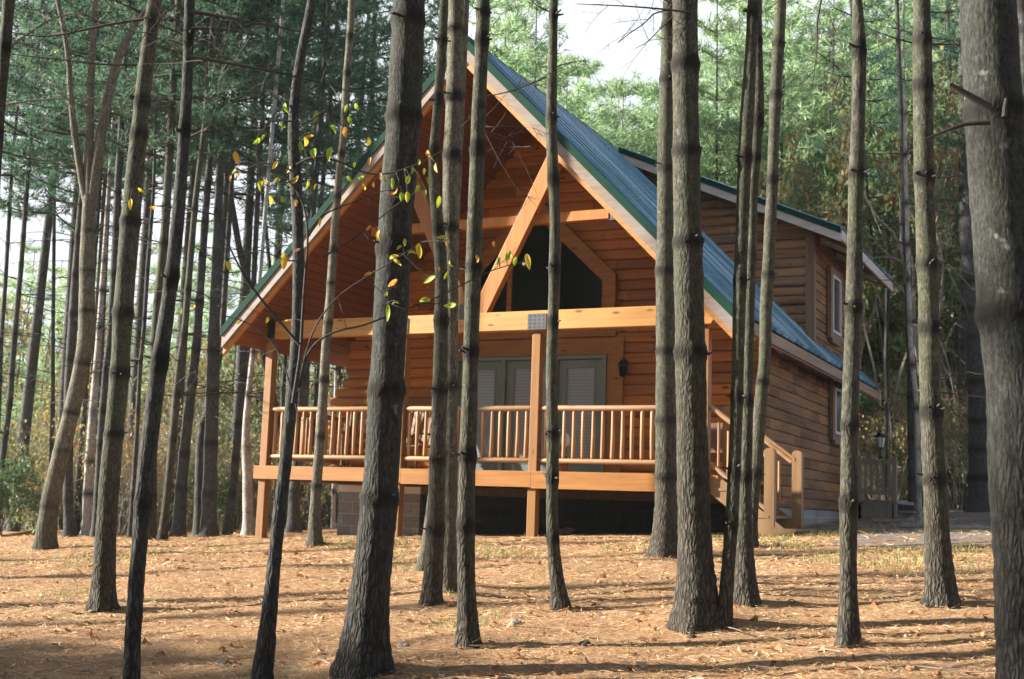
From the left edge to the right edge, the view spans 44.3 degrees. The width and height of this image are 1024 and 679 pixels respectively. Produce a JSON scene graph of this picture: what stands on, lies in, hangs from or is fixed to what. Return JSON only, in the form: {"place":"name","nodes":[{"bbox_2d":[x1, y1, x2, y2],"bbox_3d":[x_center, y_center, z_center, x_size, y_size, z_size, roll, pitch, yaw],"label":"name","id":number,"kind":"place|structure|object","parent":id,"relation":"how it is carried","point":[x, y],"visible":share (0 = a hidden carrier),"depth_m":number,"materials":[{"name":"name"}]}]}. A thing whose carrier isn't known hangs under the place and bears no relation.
{"place":"outdoors","nodes":[
{"label":"outdoors","id":0,"kind":"place"},
{"bbox_2d":[0,0,955,411],"label":"sky","id":1,"kind":"structure","parent":0,"point":[599,34],"materials":[{"name":"white"}]},
{"bbox_2d":[0,520,995,678],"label":"ground","id":2,"kind":"structure","parent":0,"point":[773,605],"depth_m":9.21,"materials":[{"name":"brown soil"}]},
{"bbox_2d":[0,0,14,186],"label":"pine tree","id":3,"kind":"object","parent":2,"relation":"on","point":[7,18],"visible":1,"depth_m":6.83,"materials":[{"name":"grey plant"}]},
{"bbox_2d":[1,321,59,443],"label":"hardwood tree","id":4,"kind":"object","parent":2,"relation":"on","point":[4,384],"visible":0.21,"depth_m":45.46,"materials":[{"name":"green plant"}]},
{"bbox_2d":[0,239,65,521],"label":"pine tree","id":5,"kind":"object","parent":2,"relation":"on","point":[30,249],"visible":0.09,"depth_m":58.53,"materials":[{"name":"green plant"}]},
{"bbox_2d":[0,0,84,427],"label":"pine tree","id":6,"kind":"object","parent":2,"relation":"on","point":[5,279],"visible":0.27,"depth_m":27.36,"materials":[{"name":"green plant"}]},
{"bbox_2d":[0,291,108,523],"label":"hardwood tree","id":7,"kind":"object","parent":2,"relation":"on","point":[28,330],"visible":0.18,"depth_m":50.09,"materials":[{"name":"green plant"}]},
{"bbox_2d":[0,0,118,534],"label":"pine tree","id":8,"kind":"object","parent":2,"relation":"on","point":[9,401],"visible":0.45,"depth_m":26.27,"materials":[{"name":"green plant"}]},
{"bbox_2d":[13,369,108,445],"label":"hardwood tree","id":9,"kind":"object","parent":2,"relation":"on","point":[47,390],"visible":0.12,"depth_m":38.39,"materials":[{"name":"green plant"}]},
{"bbox_2d":[0,0,125,168],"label":"pine tree","id":10,"kind":"object","parent":2,"relation":"on","point":[28,138],"visible":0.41,"depth_m":24.66,"materials":[{"name":"green plant"}]},
{"bbox_2d":[3,19,125,529],"bbox_3d":[-11.921,-3.768,33.962,5.002,18.004,3.988,-2,-8,26],"label":"pine tree","id":11,"kind":"object","parent":2,"relation":"on","point":[62,371],"visible":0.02,"depth_m":33.28,"materials":[{"name":"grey plant"}]},
{"bbox_2d":[2,236,133,525],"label":"pine tree","id":12,"kind":"object","parent":2,"relation":"on","point":[61,307],"visible":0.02,"depth_m":55.22,"materials":[{"name":"green plant"}]},
{"bbox_2d":[0,0,165,463],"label":"pine tree","id":13,"kind":"object","parent":2,"relation":"on","point":[41,211],"visible":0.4,"depth_m":27.23,"materials":[{"name":"green plant"}]},
{"bbox_2d":[0,1,165,531],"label":"pine tree","id":14,"kind":"object","parent":2,"relation":"on","point":[27,404],"visible":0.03,"depth_m":29.11,"materials":[{"name":"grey plant"}]},
{"bbox_2d":[6,0,167,550],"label":"forked tree","id":15,"kind":"object","parent":2,"relation":"on","point":[45,538],"visible":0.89,"depth_m":18.63,"materials":[{"name":"plant"}]},
{"bbox_2d":[0,0,174,537],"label":"pine tree","id":16,"kind":"object","parent":2,"relation":"on","point":[68,500],"visible":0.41,"depth_m":23.27,"materials":[{"name":"green plant"}]},
{"bbox_2d":[1,0,176,534],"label":"pine tree","id":17,"kind":"object","parent":2,"relation":"on","point":[76,511],"visible":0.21,"depth_m":25.91,"materials":[{"name":"green plant"}]},
{"bbox_2d":[21,0,205,536],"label":"pine tree","id":18,"kind":"object","parent":2,"relation":"on","point":[117,191],"visible":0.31,"depth_m":22.25,"materials":[{"name":"grey plant"}]},
{"bbox_2d":[32,0,196,477],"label":"pine tree","id":19,"kind":"object","parent":2,"relation":"on","point":[104,188],"visible":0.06,"depth_m":26.26,"materials":[{"name":"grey plant"}]},
{"bbox_2d":[7,0,259,535],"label":"pine tree","id":20,"kind":"object","parent":2,"relation":"on","point":[88,489],"visible":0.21,"depth_m":24.09,"materials":[{"name":"plant"}]},
{"bbox_2d":[51,5,230,528],"bbox_3d":[-9.413,-4.500,32.133,5.545,18.867,5.687,1,-8,7],"label":"pine tree","id":21,"kind":"object","parent":2,"relation":"on","point":[143,250],"visible":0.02,"depth_m":31.06,"materials":[{"name":"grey plant"}]},
{"bbox_2d":[11,0,301,539],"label":"pine tree","id":22,"kind":"object","parent":2,"relation":"on","point":[163,241],"visible":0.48,"depth_m":20.91,"materials":[{"name":"green plant"}]},
{"bbox_2d":[48,0,269,537],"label":"pine tree","id":23,"kind":"object","parent":2,"relation":"on","point":[155,171],"visible":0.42,"depth_m":21.65,"materials":[{"name":"green plant"}]},
{"bbox_2d":[11,0,323,612],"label":"pine tree","id":24,"kind":"object","parent":2,"relation":"on","point":[103,595],"visible":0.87,"depth_m":10.92,"materials":[{"name":"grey plant"}]},
{"bbox_2d":[49,0,288,530],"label":"pine tree","id":25,"kind":"object","parent":2,"relation":"on","point":[192,174],"visible":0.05,"depth_m":27.22,"materials":[{"name":"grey plant"}]},
{"bbox_2d":[50,0,302,540],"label":"pine tree","id":26,"kind":"object","parent":2,"relation":"on","point":[163,530],"visible":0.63,"depth_m":20.20,"materials":[{"name":"green plant"}]},
{"bbox_2d":[37,0,347,678],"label":"pine tree","id":27,"kind":"object","parent":2,"relation":"on","point":[159,357],"visible":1,"depth_m":7.01,"materials":[{"name":"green plant"}]},
{"bbox_2d":[128,216,258,518],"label":"pine tree","id":28,"kind":"object","parent":2,"relation":"on","point":[194,283],"visible":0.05,"depth_m":54.38,"materials":[{"name":"plant"}]},
{"bbox_2d":[142,348,252,528],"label":"hardwood tree","id":29,"kind":"object","parent":2,"relation":"on","point":[171,360],"visible":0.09,"depth_m":37.21,"materials":[{"name":"green plant"}]},
{"bbox_2d":[74,0,326,537],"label":"pine tree","id":30,"kind":"object","parent":2,"relation":"on","point":[178,527],"visible":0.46,"depth_m":22.10,"materials":[{"name":"green plant"}]},
{"bbox_2d":[129,0,305,537],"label":"pine tree","id":31,"kind":"object","parent":2,"relation":"on","point":[208,525],"visible":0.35,"depth_m":21.61,"materials":[{"name":"green plant"}]},
{"bbox_2d":[165,346,286,523],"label":"hardwood tree","id":32,"kind":"object","parent":2,"relation":"on","point":[227,397],"visible":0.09,"depth_m":35.91,"materials":[{"name":"green plant"}]},
{"bbox_2d":[157,0,330,405],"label":"pine tree","id":33,"kind":"object","parent":2,"relation":"on","point":[225,204],"visible":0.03,"depth_m":34.51,"materials":[{"name":"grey plant"}]},
{"bbox_2d":[189,37,308,437],"bbox_3d":[-5.320,-1.279,27.688,2.730,11.112,2.990,-2,-8,26],"label":"pine tree","id":34,"kind":"object","parent":2,"relation":"on","point":[239,245],"visible":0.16,"depth_m":27.41,"materials":[{"name":"grey plant"}]},
{"bbox_2d":[125,0,379,535],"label":"pine tree","id":35,"kind":"object","parent":2,"relation":"on","point":[228,525],"visible":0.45,"depth_m":22.33,"materials":[{"name":"green plant"}]},
{"bbox_2d":[188,0,333,535],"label":"birch tree","id":36,"kind":"object","parent":2,"relation":"on","point":[248,515],"visible":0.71,"depth_m":20.86,"materials":[{"name":"brown plant"}]},
{"bbox_2d":[144,0,381,535],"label":"pine tree","id":37,"kind":"object","parent":2,"relation":"on","point":[199,459],"visible":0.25,"depth_m":22.95,"materials":[{"name":"green plant"}]},
{"bbox_2d":[210,9,316,406],"bbox_3d":[-5.856,-3.158,30.495,2.614,15.508,3.426,4,-8,-17],"label":"birch tree","id":38,"kind":"object","parent":2,"relation":"on","point":[283,389],"visible":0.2,"depth_m":30.17,"materials":[{"name":"plant"}]},
{"bbox_2d":[159,1,370,529],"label":"pine tree","id":39,"kind":"object","parent":2,"relation":"on","point":[249,212],"visible":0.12,"depth_m":28.57,"materials":[{"name":"plant"}]},
{"bbox_2d":[186,318,345,505],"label":"hardwood tree","id":40,"kind":"object","parent":2,"relation":"on","point":[203,370],"visible":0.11,"depth_m":35.93,"materials":[{"name":"green plant"}]},
{"bbox_2d":[201,3,350,526],"bbox_3d":[-5.976,-3.791,33.414,4.454,18.004,5.006,6,-9,-30],"label":"pine tree","id":41,"kind":"object","parent":2,"relation":"on","point":[278,253],"visible":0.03,"depth_m":33.34,"materials":[{"name":"green plant"}]},
{"bbox_2d":[54,0,530,678],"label":"hardwood sapling","id":42,"kind":"object","parent":2,"relation":"on","point":[264,660],"visible":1,"depth_m":7.28,"materials":[{"name":"green plant"}]},
{"bbox_2d":[209,0,388,526],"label":"pine tree","id":43,"kind":"object","parent":2,"relation":"on","point":[288,198],"visible":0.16,"depth_m":27.62,"materials":[{"name":"green plant"}]},
{"bbox_2d":[225,0,389,529],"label":"pine tree","id":44,"kind":"object","parent":2,"relation":"on","point":[359,155],"visible":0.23,"depth_m":26.52,"materials":[{"name":"green plant"}]},
{"bbox_2d":[235,0,392,532],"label":"pine tree","id":45,"kind":"object","parent":2,"relation":"on","point":[293,523],"visible":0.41,"depth_m":24.50,"materials":[{"name":"green plant"}]},
{"bbox_2d":[265,0,391,519],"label":"pine tree","id":46,"kind":"object","parent":2,"relation":"on","point":[374,84],"visible":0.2,"depth_m":27.46,"materials":[{"name":"green plant"}]},
{"bbox_2d":[304,0,354,546],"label":"pine tree","id":47,"kind":"object","parent":2,"relation":"on","point":[314,537],"visible":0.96,"depth_m":17.17,"materials":[{"name":"brown plant"}]},
{"bbox_2d":[259,0,438,249],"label":"pine tree","id":48,"kind":"object","parent":2,"relation":"on","point":[426,73],"visible":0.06,"depth_m":29.64,"materials":[{"name":"green plant"}]},
{"bbox_2d":[271,1,434,526],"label":"pine tree","id":49,"kind":"object","parent":2,"relation":"on","point":[340,370],"visible":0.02,"depth_m":33.15,"materials":[{"name":"green plant"}]},
{"bbox_2d":[329,0,425,678],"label":"pine tree","id":50,"kind":"object","parent":2,"relation":"on","point":[364,650],"visible":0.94,"depth_m":7.46,"materials":[{"name":"grey plant"}]},
{"bbox_2d":[418,0,450,605],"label":"pine tree","id":51,"kind":"object","parent":2,"relation":"on","point":[431,594],"visible":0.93,"depth_m":10.24,"materials":[{"name":"brown plant"}]},
{"bbox_2d":[414,0,469,570],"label":"pine tree","id":52,"kind":"object","parent":2,"relation":"on","point":[419,565],"visible":0.2,"depth_m":13.46,"materials":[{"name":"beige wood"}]},
{"bbox_2d":[442,0,466,593],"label":"pine tree","id":53,"kind":"object","parent":2,"relation":"on","point":[452,151],"visible":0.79,"depth_m":10.87,"materials":[{"name":"beige wood"}]},
{"bbox_2d":[0,370,968,535],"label":"undergrowth","id":54,"kind":"object","parent":2,"relation":"on","point":[33,478],"visible":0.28,"depth_m":27.50,"materials":[{"name":"green plant"}]},
{"bbox_2d":[437,0,544,648],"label":"pine tree","id":55,"kind":"object","parent":2,"relation":"on","point":[467,633],"visible":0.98,"depth_m":8.15,"materials":[{"name":"brown plant"}]},
{"bbox_2d":[2,526,991,629],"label":"grass","id":56,"kind":"structure","parent":2,"relation":"on","point":[641,546],"depth_m":13.53,"materials":[{"name":"green plant"}]},
{"bbox_2d":[0,525,994,678],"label":"fallen leaves","id":57,"kind":"object","parent":2,"relation":"on","point":[601,614],"visible":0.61,"depth_m":8.99,"materials":[{"name":"brown plant"}]},
{"bbox_2d":[0,516,995,678],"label":"pine needles","id":58,"kind":"object","parent":2,"relation":"on","point":[289,557],"visible":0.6,"depth_m":9.83,"materials":[{"name":"brown plant"}]},
{"bbox_2d":[447,0,564,106],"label":"pine tree","id":59,"kind":"object","parent":2,"relation":"on","point":[492,33],"visible":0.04,"depth_m":37.45,"materials":[{"name":"green plant"}]},
{"bbox_2d":[490,0,565,93],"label":"pine tree","id":60,"kind":"object","parent":2,"relation":"on","point":[515,10],"visible":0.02,"depth_m":41.35,"materials":[{"name":"green plant"}]},
{"bbox_2d":[461,0,598,611],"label":"pine tree","id":61,"kind":"object","parent":2,"relation":"on","point":[559,599],"visible":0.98,"depth_m":9.77,"materials":[{"name":"brown plant"}]},
{"bbox_2d":[221,36,892,537],"bbox_3d":[1.680,0.029,22.726,8.351,7.550,11.230,-2,-8,26],"label":"log cabin","id":62,"kind":"object","parent":2,"relation":"on","point":[607,316],"visible":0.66,"depth_m":19.86,"materials":[{"name":"orange wood"}]},
{"bbox_2d":[457,361,501,469],"bbox_3d":[-0.527,1.285,20.671,0.789,1.850,0.052,-2,-8,26],"label":"door","id":63,"kind":"structure","parent":62,"relation":"in","point":[489,373],"depth_m":20.63,"materials":[{"name":"green paint"}]},
{"bbox_2d":[504,360,545,470],"bbox_3d":[0.281,1.261,20.281,0.854,1.850,0.052,-2,-8,26],"label":"door","id":64,"kind":"structure","parent":62,"relation":"in","point":[518,387],"depth_m":20.38,"materials":[{"name":"grey paint"}]},
{"bbox_2d":[461,204,617,311],"bbox_3d":[0.374,-1.248,20.548,2.867,2.217,0.105,-2,-8,26],"label":"gable window","id":65,"kind":"structure","parent":62,"relation":"in","point":[586,281],"depth_m":20.36,"materials":[{"name":"black glass"}]},
{"bbox_2d":[558,359,601,471],"bbox_3d":[1.074,1.237,19.899,0.754,1.850,0.052,-2,-8,26],"label":"door","id":66,"kind":"structure","parent":62,"relation":"in","point":[580,381],"depth_m":19.91,"materials":[{"name":"green paint"}]},
{"bbox_2d":[827,265,841,346],"bbox_3d":[5.981,-0.596,23.291,0.088,1.390,1.020,-2,-8,26],"label":"window","id":67,"kind":"structure","parent":62,"relation":"in","point":[834,278],"depth_m":23.11,"materials":[{"name":"white plastic"}]},
{"bbox_2d":[829,379,841,445],"bbox_3d":[6.019,1.365,23.226,0.088,1.170,1.140,-2,-8,26],"label":"window","id":68,"kind":"structure","parent":62,"relation":"in","point":[835,388],"depth_m":22.83,"materials":[{"name":"white plastic"}]},
{"bbox_2d":[489,0,646,148],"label":"pine tree","id":69,"kind":"object","parent":2,"relation":"on","point":[535,69],"visible":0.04,"depth_m":38.04,"materials":[{"name":"green plant"}]},
{"bbox_2d":[557,54,634,142],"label":"pine tree","id":70,"kind":"object","parent":2,"relation":"on","point":[599,117],"visible":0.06,"depth_m":43.26,"materials":[{"name":"green plant"}]},
{"bbox_2d":[564,75,632,140],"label":"pine tree","id":71,"kind":"object","parent":2,"relation":"on","point":[604,90],"visible":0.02,"depth_m":46.33,"materials":[{"name":"green plant"}]},
{"bbox_2d":[594,76,657,155],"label":"pine tree","id":72,"kind":"object","parent":2,"relation":"on","point":[622,92],"visible":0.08,"depth_m":44.91,"materials":[{"name":"green plant"}]},
{"bbox_2d":[578,0,724,634],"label":"pine tree","id":73,"kind":"object","parent":2,"relation":"on","point":[695,607],"visible":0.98,"depth_m":8.44,"materials":[{"name":"grey plant"}]},
{"bbox_2d":[645,0,677,558],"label":"pine tree","id":74,"kind":"object","parent":2,"relation":"on","point":[663,542],"visible":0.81,"depth_m":13.38,"materials":[{"name":"brown plant"}]},
{"bbox_2d":[613,32,737,158],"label":"pine tree","id":75,"kind":"object","parent":2,"relation":"on","point":[650,120],"visible":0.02,"depth_m":45.27,"materials":[{"name":"green plant"}]},
{"bbox_2d":[634,43,738,183],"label":"pine tree","id":76,"kind":"object","parent":2,"relation":"on","point":[707,83],"visible":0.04,"depth_m":43.06,"materials":[{"name":"green plant"}]},
{"bbox_2d":[717,0,758,629],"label":"pine tree","id":77,"kind":"object","parent":2,"relation":"on","point":[744,156],"visible":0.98,"depth_m":8.43,"materials":[{"name":"brown plant"}]},
{"bbox_2d":[733,0,764,607],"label":"pine tree","id":78,"kind":"object","parent":2,"relation":"on","point":[746,591],"visible":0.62,"depth_m":9.31,"materials":[{"name":"brown plant"}]},
{"bbox_2d":[706,0,803,547],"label":"pine tree","id":79,"kind":"object","parent":2,"relation":"on","point":[768,273],"visible":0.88,"depth_m":14.20,"materials":[{"name":"brown plant"}]},
{"bbox_2d":[709,405,815,536],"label":"porch stairs","id":80,"kind":"structure","parent":2,"relation":"on","point":[773,518],"depth_m":16.48,"materials":[{"name":"brown wood"}]},
{"bbox_2d":[634,0,898,419],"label":"pine tree","id":81,"kind":"object","parent":2,"relation":"on","point":[716,149],"visible":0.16,"depth_m":37.96,"materials":[{"name":"green plant"}]},
{"bbox_2d":[699,1,878,436],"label":"pine tree","id":82,"kind":"object","parent":2,"relation":"on","point":[734,65],"visible":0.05,"depth_m":42.05,"materials":[{"name":"green plant"}]},
{"bbox_2d":[699,0,918,454],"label":"pine tree","id":83,"kind":"object","parent":2,"relation":"on","point":[793,55],"visible":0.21,"depth_m":36.73,"materials":[{"name":"green plant"}]},
{"bbox_2d":[777,0,870,648],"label":"pine tree","id":84,"kind":"object","parent":2,"relation":"on","point":[848,631],"visible":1,"depth_m":7.68,"materials":[{"name":"brown plant"}]},
{"bbox_2d":[762,0,919,415],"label":"pine tree","id":85,"kind":"object","parent":2,"relation":"on","point":[789,123],"visible":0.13,"depth_m":36.59,"materials":[{"name":"green plant"}]},
{"bbox_2d":[800,0,914,459],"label":"pine tree","id":86,"kind":"object","parent":2,"relation":"on","point":[877,58],"visible":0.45,"depth_m":30.87,"materials":[{"name":"green plant"}]},
{"bbox_2d":[758,113,958,499],"bbox_3d":[8.358,-0.572,29.335,5.692,9.491,3.478,0,-8,16],"label":"hardwood tree","id":87,"kind":"object","parent":2,"relation":"on","point":[841,176],"visible":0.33,"depth_m":29.47,"materials":[{"name":"green plant"}]},
{"bbox_2d":[780,163,956,354],"bbox_3d":[8.377,-0.418,31.422,5.382,9.804,5.590,5,-8,-24],"label":"hardwood tree","id":88,"kind":"object","parent":2,"relation":"on","point":[874,203],"visible":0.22,"depth_m":30.47,"materials":[{"name":"green plant"}]},
{"bbox_2d":[788,0,958,499],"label":"pine tree","id":89,"kind":"object","parent":2,"relation":"on","point":[871,112],"visible":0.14,"depth_m":35.82,"materials":[{"name":"green plant"}]},
{"bbox_2d":[796,0,967,438],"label":"pine tree","id":90,"kind":"object","parent":2,"relation":"on","point":[875,28],"visible":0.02,"depth_m":41.33,"materials":[{"name":"green plant"}]},
{"bbox_2d":[809,45,965,375],"bbox_3d":[8.444,-1.319,28.028,4.357,10.649,4.393,2,-8,2],"label":"hardwood tree","id":91,"kind":"object","parent":2,"relation":"on","point":[895,141],"visible":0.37,"depth_m":27.96,"materials":[{"name":"green plant"}]},
{"bbox_2d":[811,0,965,500],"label":"pine tree","id":92,"kind":"object","parent":2,"relation":"on","point":[909,5],"visible":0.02,"depth_m":39.99,"materials":[{"name":"green plant"}]},
{"bbox_2d":[820,0,959,507],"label":"pine tree","id":93,"kind":"object","parent":2,"relation":"on","point":[908,10],"visible":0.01,"depth_m":34.75,"materials":[{"name":"green plant"}]},
{"bbox_2d":[858,456,922,518],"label":"back steps","id":94,"kind":"structure","parent":2,"relation":"on","point":[877,509],"depth_m":23.25,"materials":[{"name":"wood"}]},
{"bbox_2d":[822,0,978,522],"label":"birch tree","id":95,"kind":"object","parent":2,"relation":"on","point":[918,487],"visible":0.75,"depth_m":21.27,"materials":[{"name":"brown plant"}]},
{"bbox_2d":[858,256,945,498],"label":"hardwood tree","id":96,"kind":"object","parent":2,"relation":"on","point":[872,328],"visible":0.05,"depth_m":35.08,"materials":[{"name":"green plant"}]},
{"bbox_2d":[847,0,970,513],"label":"birch tree","id":97,"kind":"object","parent":2,"relation":"on","point":[911,449],"visible":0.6,"depth_m":26.30,"materials":[{"name":"plant"}]},
{"bbox_2d":[862,177,962,509],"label":"hardwood tree","id":98,"kind":"object","parent":2,"relation":"on","point":[953,289],"visible":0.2,"depth_m":30.23,"materials":[{"name":"green plant"}]},
{"bbox_2d":[861,241,965,398],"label":"hardwood tree","id":99,"kind":"object","parent":2,"relation":"on","point":[952,262],"visible":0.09,"depth_m":32.12,"materials":[{"name":"green plant"}]},
{"bbox_2d":[846,0,985,608],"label":"pine tree","id":100,"kind":"object","parent":2,"relation":"on","point":[940,586],"visible":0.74,"depth_m":9.02,"materials":[{"name":"brown plant"}]},
{"bbox_2d":[866,0,968,508],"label":"pine tree","id":101,"kind":"object","parent":2,"relation":"on","point":[955,346],"visible":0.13,"depth_m":31.86,"materials":[{"name":"green plant"}]},
{"bbox_2d":[869,0,989,511],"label":"pine tree","id":102,"kind":"object","parent":2,"relation":"on","point":[978,491],"visible":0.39,"depth_m":27.18,"materials":[{"name":"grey plant"}]},
{"bbox_2d":[926,0,1023,678],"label":"pine tree","id":103,"kind":"object","parent":2,"relation":"on","point":[991,92],"visible":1,"depth_m":5.61,"materials":[{"name":"grey plant"}]},
{"bbox_2d":[805,509,991,546],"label":"driveway","id":104,"kind":"structure","parent":0,"point":[953,514],"depth_m":15.89,"materials":[{"name":"grey gravel"}]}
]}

